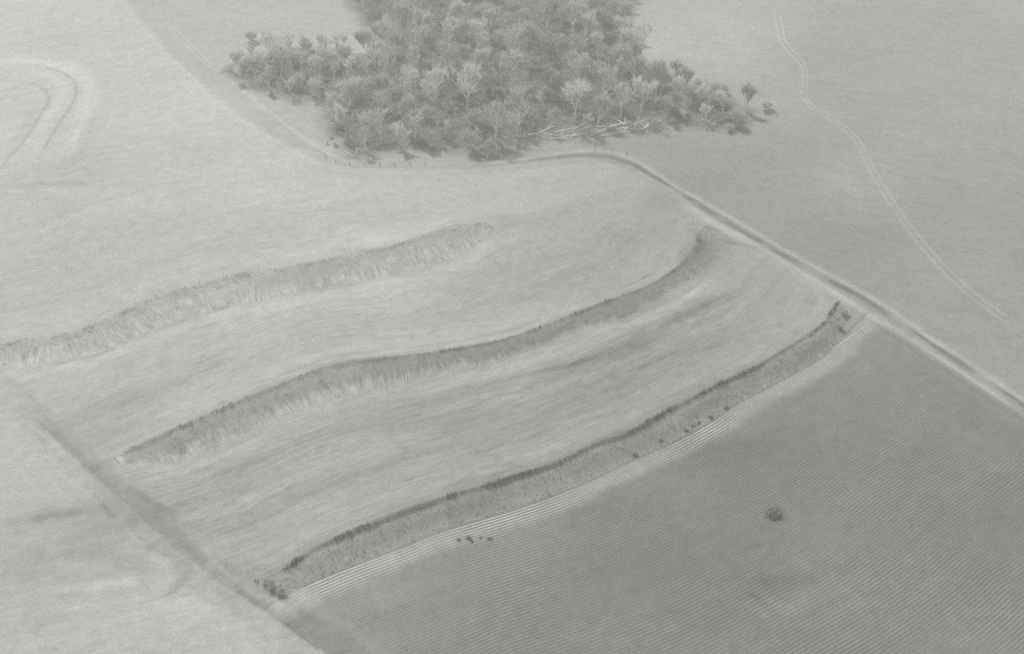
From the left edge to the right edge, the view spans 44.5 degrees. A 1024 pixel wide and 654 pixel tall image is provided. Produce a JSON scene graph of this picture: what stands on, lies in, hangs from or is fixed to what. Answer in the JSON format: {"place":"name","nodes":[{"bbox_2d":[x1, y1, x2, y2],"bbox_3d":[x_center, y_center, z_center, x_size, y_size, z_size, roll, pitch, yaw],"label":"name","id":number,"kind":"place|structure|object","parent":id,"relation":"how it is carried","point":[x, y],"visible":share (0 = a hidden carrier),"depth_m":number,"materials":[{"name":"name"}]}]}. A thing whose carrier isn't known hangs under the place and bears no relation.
{"place":"outdoors","nodes":[
{"label":"outdoors","id":0,"kind":"place"},
{"bbox_2d":[24,62,81,158],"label":"path","id":1,"kind":"structure","parent":0,"point":[51,135],"depth_m":503.80,"materials":[{"name":"soil"}]},
{"bbox_2d":[0,0,1023,653],"bbox_3d":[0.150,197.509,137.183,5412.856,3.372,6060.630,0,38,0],"label":"ground","id":2,"kind":"structure","parent":0,"point":[880,466],"depth_m":391.13,"materials":[{"name":"plant"}]},
{"bbox_2d":[0,364,396,653],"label":"grass lane","id":3,"kind":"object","parent":2,"relation":"on","point":[163,539],"depth_m":321.98,"materials":[{"name":"plant"}]},
{"bbox_2d":[227,48,244,65],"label":"bushy tree","id":4,"kind":"object","parent":2,"relation":"on","point":[237,56],"visible":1,"depth_m":529.65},
{"bbox_2d":[0,222,494,365],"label":"terrace bank","id":5,"kind":"structure","parent":2,"relation":"on","point":[267,285],"depth_m":403.75,"materials":[{"name":"plant"}]},
{"bbox_2d":[257,27,278,62],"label":"bare tree","id":6,"kind":"object","parent":2,"relation":"on","point":[266,37],"visible":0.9,"depth_m":528.26,"materials":[{"name":"grey plant"}]},
{"bbox_2d":[267,30,290,74],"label":"bare tree","id":7,"kind":"object","parent":2,"relation":"on","point":[278,48],"visible":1,"depth_m":516.89,"materials":[{"name":"grey plant"}]},
{"bbox_2d":[283,30,294,63],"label":"bare tree","id":8,"kind":"object","parent":2,"relation":"on","point":[287,41],"visible":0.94,"depth_m":525.08,"materials":[{"name":"grey plant"}]},
{"bbox_2d":[289,70,304,87],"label":"bushy tree","id":9,"kind":"object","parent":2,"relation":"on","point":[297,77],"visible":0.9,"depth_m":513.40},
{"bbox_2d":[292,49,308,70],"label":"bare tree","id":10,"kind":"object","parent":2,"relation":"on","point":[297,54],"visible":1,"depth_m":521.98,"materials":[{"name":"grey plant"}]},
{"bbox_2d":[307,54,321,86],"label":"bare tree","id":11,"kind":"object","parent":2,"relation":"on","point":[314,63],"visible":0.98,"depth_m":510.88,"materials":[{"name":"grey plant"}]},
{"bbox_2d":[315,33,335,59],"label":"bare tree","id":12,"kind":"object","parent":2,"relation":"on","point":[320,39],"visible":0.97,"depth_m":531.60,"materials":[{"name":"grey plant"}]},
{"bbox_2d":[324,89,341,120],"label":"bare tree","id":13,"kind":"object","parent":2,"relation":"on","point":[330,95],"visible":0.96,"depth_m":488.15,"materials":[{"name":"grey plant"}]},
{"bbox_2d":[333,98,347,133],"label":"bare tree","id":14,"kind":"object","parent":2,"relation":"on","point":[341,111],"visible":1,"depth_m":480.17,"materials":[{"name":"grey plant"}]},
{"bbox_2d":[334,43,353,61],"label":"bushy tree","id":15,"kind":"object","parent":2,"relation":"on","point":[344,51],"visible":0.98,"depth_m":529.14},
{"bbox_2d":[341,78,359,112],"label":"bare tree","id":16,"kind":"object","parent":2,"relation":"on","point":[350,93],"visible":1,"depth_m":493.65,"materials":[{"name":"grey plant"}]},
{"bbox_2d":[345,75,370,96],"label":"bushy tree","id":17,"kind":"object","parent":2,"relation":"on","point":[357,80],"visible":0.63,"depth_m":506.78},
{"bbox_2d":[351,108,371,139],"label":"bare tree","id":18,"kind":"object","parent":2,"relation":"on","point":[361,119],"visible":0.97,"depth_m":478.63,"materials":[{"name":"grey plant"}]},
{"bbox_2d":[351,27,373,56],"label":"bare tree","id":19,"kind":"object","parent":2,"relation":"on","point":[362,36],"visible":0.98,"depth_m":531.34,"materials":[{"name":"grey plant"}]},
{"bbox_2d":[355,125,371,151],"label":"bare tree","id":20,"kind":"object","parent":2,"relation":"on","point":[362,135],"visible":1,"depth_m":471.31,"materials":[{"name":"grey plant"}]},
{"bbox_2d":[365,34,382,59],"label":"bare tree","id":21,"kind":"object","parent":2,"relation":"on","point":[373,40],"visible":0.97,"depth_m":528.48,"materials":[{"name":"grey plant"}]},
{"bbox_2d":[368,2,386,26],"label":"bushy tree","id":22,"kind":"object","parent":2,"relation":"on","point":[377,13],"visible":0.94,"depth_m":557.35,"materials":[{"name":"plant"}]},
{"bbox_2d":[368,108,388,141],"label":"bare tree","id":23,"kind":"object","parent":2,"relation":"on","point":[377,115],"visible":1,"depth_m":478.56,"materials":[{"name":"grey plant"}]},
{"bbox_2d":[362,43,396,85],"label":"bare tree","id":24,"kind":"object","parent":2,"relation":"on","point":[381,55],"visible":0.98,"depth_m":509.95,"materials":[{"name":"grey plant"}]},
{"bbox_2d":[369,70,389,103],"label":"bare tree","id":25,"kind":"object","parent":2,"relation":"on","point":[377,82],"visible":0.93,"depth_m":495.39,"materials":[{"name":"grey plant"}]},
{"bbox_2d":[372,86,390,117],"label":"bare tree","id":26,"kind":"object","parent":2,"relation":"on","point":[380,94],"visible":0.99,"depth_m":491.66,"materials":[{"name":"grey plant"}]},
{"bbox_2d":[372,11,398,48],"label":"bare tree","id":27,"kind":"object","parent":2,"relation":"on","point":[386,23],"visible":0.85,"depth_m":537.11,"materials":[{"name":"grey plant"}]},
{"bbox_2d":[383,22,400,62],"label":"bare tree","id":28,"kind":"object","parent":2,"relation":"on","point":[392,37],"visible":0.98,"depth_m":526.83,"materials":[{"name":"grey plant"}]},
{"bbox_2d":[388,120,413,145],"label":"bare tree","id":29,"kind":"object","parent":2,"relation":"on","point":[396,127],"visible":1,"depth_m":472.59,"materials":[{"name":"grey plant"}]},
{"bbox_2d":[391,0,415,42],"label":"bare tree","id":30,"kind":"object","parent":2,"relation":"on","point":[402,9],"visible":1,"depth_m":541.69,"materials":[{"name":"grey plant"}]},
{"bbox_2d":[388,62,420,96],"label":"bare tree","id":31,"kind":"object","parent":2,"relation":"on","point":[412,77],"visible":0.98,"depth_m":494.77,"materials":[{"name":"grey plant"}]},
{"bbox_2d":[397,90,416,128],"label":"bare tree","id":32,"kind":"object","parent":2,"relation":"on","point":[409,100],"visible":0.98,"depth_m":479.29,"materials":[{"name":"grey plant"}]},
{"bbox_2d":[404,44,418,68],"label":"bare tree","id":33,"kind":"object","parent":2,"relation":"on","point":[409,55],"visible":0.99,"depth_m":517.70,"materials":[{"name":"grey plant"}]},
{"bbox_2d":[397,17,431,59],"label":"bare tree","id":34,"kind":"object","parent":2,"relation":"on","point":[422,31],"visible":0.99,"depth_m":528.32,"materials":[{"name":"grey plant"}]},
{"bbox_2d":[408,106,424,138],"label":"bare tree","id":35,"kind":"object","parent":2,"relation":"on","point":[417,113],"visible":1,"depth_m":477.01,"materials":[{"name":"grey plant"}]},
{"bbox_2d":[407,0,426,18],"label":"bushy tree","id":36,"kind":"object","parent":2,"relation":"on","point":[418,3],"visible":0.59,"depth_m":565.15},
{"bbox_2d":[113,224,731,468],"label":"terrace bank","id":37,"kind":"structure","parent":2,"relation":"on","point":[363,378],"depth_m":372.14,"materials":[{"name":"plant"}]},
{"bbox_2d":[115,236,700,455],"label":"weeds","id":38,"kind":"object","parent":37,"relation":"on","point":[699,240],"visible":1,"depth_m":375.06,"materials":[{"name":"plant"}]},
{"bbox_2d":[421,11,435,39],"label":"bare tree","id":39,"kind":"object","parent":2,"relation":"on","point":[426,19],"visible":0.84,"depth_m":544.74,"materials":[{"name":"grey plant"}]},
{"bbox_2d":[417,127,441,146],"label":"bushy tree","id":40,"kind":"object","parent":2,"relation":"on","point":[425,134],"visible":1,"depth_m":474.73,"materials":[{"name":"plant"}]},
{"bbox_2d":[419,75,443,113],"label":"bare tree","id":41,"kind":"object","parent":2,"relation":"on","point":[430,88],"visible":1,"depth_m":490.30,"materials":[{"name":"grey plant"}]},
{"bbox_2d":[421,62,445,99],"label":"bare tree","id":42,"kind":"object","parent":2,"relation":"on","point":[441,73],"visible":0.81,"depth_m":499.38,"materials":[{"name":"grey plant"}]},
{"bbox_2d":[430,107,446,128],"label":"bare tree","id":43,"kind":"object","parent":2,"relation":"on","point":[440,114],"visible":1,"depth_m":482.18,"materials":[{"name":"grey plant"}]},
{"bbox_2d":[434,39,458,74],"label":"bare tree","id":44,"kind":"object","parent":2,"relation":"on","point":[441,46],"visible":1,"depth_m":517.80,"materials":[{"name":"grey plant"}]},
{"bbox_2d":[440,14,462,54],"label":"bare tree","id":45,"kind":"object","parent":2,"relation":"on","point":[452,20],"visible":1,"depth_m":531.33,"materials":[{"name":"grey plant"}]},
{"bbox_2d":[445,0,463,23],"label":"bare tree","id":46,"kind":"object","parent":2,"relation":"on","point":[456,6],"visible":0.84,"depth_m":549.80,"materials":[{"name":"grey plant"}]},
{"bbox_2d":[450,16,470,40],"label":"bushy tree","id":47,"kind":"object","parent":2,"relation":"on","point":[465,26],"visible":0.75,"depth_m":546.61,"materials":[{"name":"plant"}]},
{"bbox_2d":[444,69,479,93],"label":"leafy tree","id":48,"kind":"object","parent":2,"relation":"on","point":[450,75],"visible":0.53,"depth_m":503.45,"materials":[{"name":"grey plant"}]},
{"bbox_2d":[443,60,484,113],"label":"bare tree","id":49,"kind":"object","parent":2,"relation":"on","point":[472,70],"visible":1,"depth_m":487.29,"materials":[{"name":"grey plant"}]},
{"bbox_2d":[457,43,471,62],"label":"bare tree","id":50,"kind":"object","parent":2,"relation":"on","point":[464,51],"visible":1,"depth_m":523.42,"materials":[{"name":"grey plant"}]},
{"bbox_2d":[458,125,482,148],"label":"bushy tree","id":51,"kind":"object","parent":2,"relation":"on","point":[469,137],"visible":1,"depth_m":471.43,"materials":[{"name":"plant"}]},
{"bbox_2d":[465,106,485,126],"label":"bushy tree","id":52,"kind":"object","parent":2,"relation":"on","point":[473,115],"visible":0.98,"depth_m":485.42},
{"bbox_2d":[467,15,491,46],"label":"bare tree","id":53,"kind":"object","parent":2,"relation":"on","point":[476,23],"visible":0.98,"depth_m":540.09,"materials":[{"name":"grey plant"}]},
{"bbox_2d":[473,28,489,55],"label":"bare tree","id":54,"kind":"object","parent":2,"relation":"on","point":[481,33],"visible":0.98,"depth_m":533.88,"materials":[{"name":"grey plant"}]},
{"bbox_2d":[473,45,493,75],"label":"bare tree","id":55,"kind":"object","parent":2,"relation":"on","point":[482,54],"visible":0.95,"depth_m":510.24,"materials":[{"name":"grey plant"}]},
{"bbox_2d":[476,1,494,16],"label":"bushy tree","id":56,"kind":"object","parent":2,"relation":"on","point":[481,6],"visible":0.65,"depth_m":560.98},
{"bbox_2d":[482,6,498,34],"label":"bare tree","id":57,"kind":"object","parent":2,"relation":"on","point":[489,14],"visible":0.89,"depth_m":546.43,"materials":[{"name":"grey plant"}]},
{"bbox_2d":[232,0,749,153],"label":"undergrowth","id":58,"kind":"object","parent":2,"relation":"on","point":[546,26],"visible":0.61,"depth_m":517.38,"materials":[{"name":"plant"}]},
{"bbox_2d":[478,97,510,140],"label":"bare tree","id":59,"kind":"object","parent":2,"relation":"on","point":[501,108],"visible":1,"depth_m":473.12,"materials":[{"name":"grey plant"}]},
{"bbox_2d":[478,71,511,96],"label":"leafy tree","id":60,"kind":"object","parent":2,"relation":"on","point":[487,81],"visible":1,"depth_m":503.31,"materials":[{"name":"grey plant"}]},
{"bbox_2d":[499,47,524,81],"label":"bare tree","id":61,"kind":"object","parent":2,"relation":"on","point":[518,56],"visible":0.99,"depth_m":513.24,"materials":[{"name":"grey plant"}]},
{"bbox_2d":[501,24,525,60],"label":"bare tree","id":62,"kind":"object","parent":2,"relation":"on","point":[508,37],"visible":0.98,"depth_m":532.38,"materials":[{"name":"grey plant"}]},
{"bbox_2d":[504,109,526,137],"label":"bare tree","id":63,"kind":"object","parent":2,"relation":"on","point":[513,118],"visible":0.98,"depth_m":477.22,"materials":[{"name":"grey plant"}]},
{"bbox_2d":[504,81,528,124],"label":"bare tree","id":64,"kind":"object","parent":2,"relation":"on","point":[516,98],"visible":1,"depth_m":481.55,"materials":[{"name":"grey plant"}]},
{"bbox_2d":[507,67,532,100],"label":"bare tree","id":65,"kind":"object","parent":2,"relation":"on","point":[510,83],"visible":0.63,"depth_m":491.57,"materials":[{"name":"grey plant"}]},
{"bbox_2d":[516,7,531,21],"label":"bare tree","id":66,"kind":"object","parent":2,"relation":"on","point":[523,13],"visible":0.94,"depth_m":553.37,"materials":[{"name":"grey plant"}]},
{"bbox_2d":[517,19,540,42],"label":"bushy tree","id":67,"kind":"object","parent":2,"relation":"on","point":[530,26],"visible":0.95,"depth_m":543.86,"materials":[{"name":"plant"}]},
{"bbox_2d":[520,56,554,90],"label":"leafy tree","id":68,"kind":"object","parent":2,"relation":"on","point":[536,68],"visible":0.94,"depth_m":507.89,"materials":[{"name":"grey plant"}]},
{"bbox_2d":[529,37,569,66],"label":"leafy tree","id":69,"kind":"object","parent":2,"relation":"on","point":[539,50],"visible":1,"depth_m":517.38,"materials":[{"name":"grey plant"}]},
{"bbox_2d":[257,302,848,596],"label":"terrace bank","id":70,"kind":"structure","parent":2,"relation":"on","point":[441,517],"depth_m":337.29,"materials":[{"name":"plant"}]},
{"bbox_2d":[253,300,839,582],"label":"weeds","id":71,"kind":"object","parent":70,"relation":"on","point":[528,471],"visible":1,"depth_m":339.58,"materials":[{"name":"plant"}]},
{"bbox_2d":[547,76,575,100],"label":"leafy tree","id":72,"kind":"object","parent":2,"relation":"on","point":[555,86],"visible":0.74,"depth_m":501.85,"materials":[{"name":"grey plant"}]},
{"bbox_2d":[558,0,582,36],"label":"bare tree","id":73,"kind":"object","parent":2,"relation":"on","point":[577,12],"visible":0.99,"depth_m":543.70,"materials":[{"name":"grey plant"}]},
{"bbox_2d":[560,74,589,121],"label":"bare tree","id":74,"kind":"object","parent":2,"relation":"on","point":[569,91],"visible":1,"depth_m":482.41,"materials":[{"name":"grey plant"}]},
{"bbox_2d":[565,27,589,64],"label":"bare tree","id":75,"kind":"object","parent":2,"relation":"on","point":[576,40],"visible":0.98,"depth_m":522.94,"materials":[{"name":"grey plant"}]},
{"bbox_2d":[567,48,590,78],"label":"bare tree","id":76,"kind":"object","parent":2,"relation":"on","point":[582,58],"visible":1,"depth_m":510.78,"materials":[{"name":"grey plant"}]},
{"bbox_2d":[565,75,593,110],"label":"bushy tree","id":77,"kind":"object","parent":2,"relation":"on","point":[582,96],"visible":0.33,"depth_m":495.82,"materials":[{"name":"plant"}]},
{"bbox_2d":[580,7,600,48],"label":"bare tree","id":78,"kind":"object","parent":2,"relation":"on","point":[588,20],"visible":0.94,"depth_m":533.39,"materials":[{"name":"grey plant"}]},
{"bbox_2d":[588,29,604,59],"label":"bare tree","id":79,"kind":"object","parent":2,"relation":"on","point":[595,36],"visible":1,"depth_m":528.29,"materials":[{"name":"grey plant"}]},
{"bbox_2d":[532,116,665,141],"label":"brush pile","id":80,"kind":"object","parent":2,"relation":"on","point":[652,124],"visible":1,"depth_m":485.77,"materials":[{"name":"plant"}]},
{"bbox_2d":[587,5,611,34],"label":"bare tree","id":81,"kind":"object","parent":2,"relation":"on","point":[599,14],"visible":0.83,"depth_m":548.52,"materials":[{"name":"grey plant"}]},
{"bbox_2d":[593,91,615,123],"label":"bare tree","id":82,"kind":"object","parent":2,"relation":"on","point":[602,99],"visible":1,"depth_m":485.78,"materials":[{"name":"grey plant"}]},
{"bbox_2d":[597,61,618,92],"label":"bare tree","id":83,"kind":"object","parent":2,"relation":"on","point":[605,69],"visible":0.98,"depth_m":498.81,"materials":[{"name":"grey plant"}]},
{"bbox_2d":[604,41,630,65],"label":"bushy tree","id":84,"kind":"object","parent":2,"relation":"on","point":[616,50],"visible":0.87,"depth_m":522.60,"materials":[{"name":"plant"}]},
{"bbox_2d":[614,55,625,80],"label":"bare tree","id":85,"kind":"object","parent":2,"relation":"on","point":[621,65],"visible":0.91,"depth_m":515.19,"materials":[{"name":"grey plant"}]},
{"bbox_2d":[609,0,633,27],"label":"bare tree","id":86,"kind":"object","parent":2,"relation":"on","point":[614,6],"visible":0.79,"depth_m":552.21,"materials":[{"name":"grey plant"}]},
{"bbox_2d":[612,13,631,43],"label":"bare tree","id":87,"kind":"object","parent":2,"relation":"on","point":[618,21],"visible":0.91,"depth_m":540.37,"materials":[{"name":"grey plant"}]},
{"bbox_2d":[609,81,636,118],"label":"bare tree","id":88,"kind":"object","parent":2,"relation":"on","point":[620,87],"visible":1,"depth_m":488.11,"materials":[{"name":"grey plant"}]},
{"bbox_2d":[618,27,629,44],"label":"bare tree","id":89,"kind":"object","parent":2,"relation":"on","point":[624,35],"visible":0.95,"depth_m":533.22,"materials":[{"name":"grey plant"}]},
{"bbox_2d":[616,0,635,35],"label":"bare tree","id":90,"kind":"object","parent":2,"relation":"on","point":[626,10],"visible":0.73,"depth_m":546.89,"materials":[{"name":"grey plant"}]},
{"bbox_2d":[627,33,644,60],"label":"bare tree","id":91,"kind":"object","parent":2,"relation":"on","point":[636,47],"visible":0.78,"depth_m":516.77,"materials":[{"name":"grey plant"}]},
{"bbox_2d":[625,52,647,95],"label":"bare tree","id":92,"kind":"object","parent":2,"relation":"on","point":[638,70],"visible":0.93,"depth_m":502.35,"materials":[{"name":"grey plant"}]},
{"bbox_2d":[625,16,656,45],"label":"bushy tree","id":93,"kind":"object","parent":2,"relation":"on","point":[638,31],"visible":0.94,"depth_m":522.29,"materials":[{"name":"grey plant"}]},
{"bbox_2d":[631,73,658,115],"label":"bare tree","id":94,"kind":"object","parent":2,"relation":"on","point":[637,84],"visible":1,"depth_m":489.94,"materials":[{"name":"grey plant"}]},
{"bbox_2d":[639,57,675,100],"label":"bare tree","id":95,"kind":"object","parent":2,"relation":"on","point":[659,69],"visible":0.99,"depth_m":497.83,"materials":[{"name":"grey plant"}]},
{"bbox_2d":[659,95,674,118],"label":"bare tree","id":96,"kind":"object","parent":2,"relation":"on","point":[668,100],"visible":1,"depth_m":490.39,"materials":[{"name":"plant"}]},
{"bbox_2d":[666,89,686,109],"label":"bushy tree","id":97,"kind":"object","parent":2,"relation":"on","point":[677,95],"visible":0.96,"depth_m":496.84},
{"bbox_2d":[669,57,683,84],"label":"bare tree","id":98,"kind":"object","parent":2,"relation":"on","point":[676,63],"visible":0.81,"depth_m":513.05,"materials":[{"name":"plant"}]},
{"bbox_2d":[677,63,695,91],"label":"bare tree","id":99,"kind":"object","parent":2,"relation":"on","point":[686,72],"visible":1,"depth_m":507.42,"materials":[{"name":"grey plant"}]},
{"bbox_2d":[680,84,699,102],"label":"bushy tree","id":100,"kind":"object","parent":2,"relation":"on","point":[691,93],"visible":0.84,"depth_m":501.79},
{"bbox_2d":[692,82,715,104],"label":"bare tree","id":101,"kind":"object","parent":2,"relation":"on","point":[706,91],"visible":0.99,"depth_m":495.44,"materials":[{"name":"plant"}]},
{"bbox_2d":[716,88,728,115],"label":"bare tree","id":102,"kind":"object","parent":2,"relation":"on","point":[720,93],"visible":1,"depth_m":491.75,"materials":[{"name":"plant"}]},
{"bbox_2d":[728,106,745,121],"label":"bushy tree","id":103,"kind":"object","parent":2,"relation":"on","point":[738,113],"visible":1,"depth_m":487.96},
{"bbox_2d":[740,82,757,110],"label":"bare tree","id":104,"kind":"object","parent":2,"relation":"on","point":[750,91],"visible":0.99,"depth_m":494.81,"materials":[{"name":"plant"}]},
{"bbox_2d":[764,505,783,519],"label":"weed clump","id":105,"kind":"object","parent":2,"relation":"on","point":[773,513],"visible":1,"depth_m":326.97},
{"bbox_2d":[131,19,1023,415],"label":"farm road","id":106,"kind":"structure","parent":0,"point":[895,323],"depth_m":461.29,"materials":[{"name":"soil"}]},
{"bbox_2d":[772,9,1023,333],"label":"path","id":107,"kind":"structure","parent":0,"point":[932,255],"depth_m":455.19,"materials":[{"name":"soil"}]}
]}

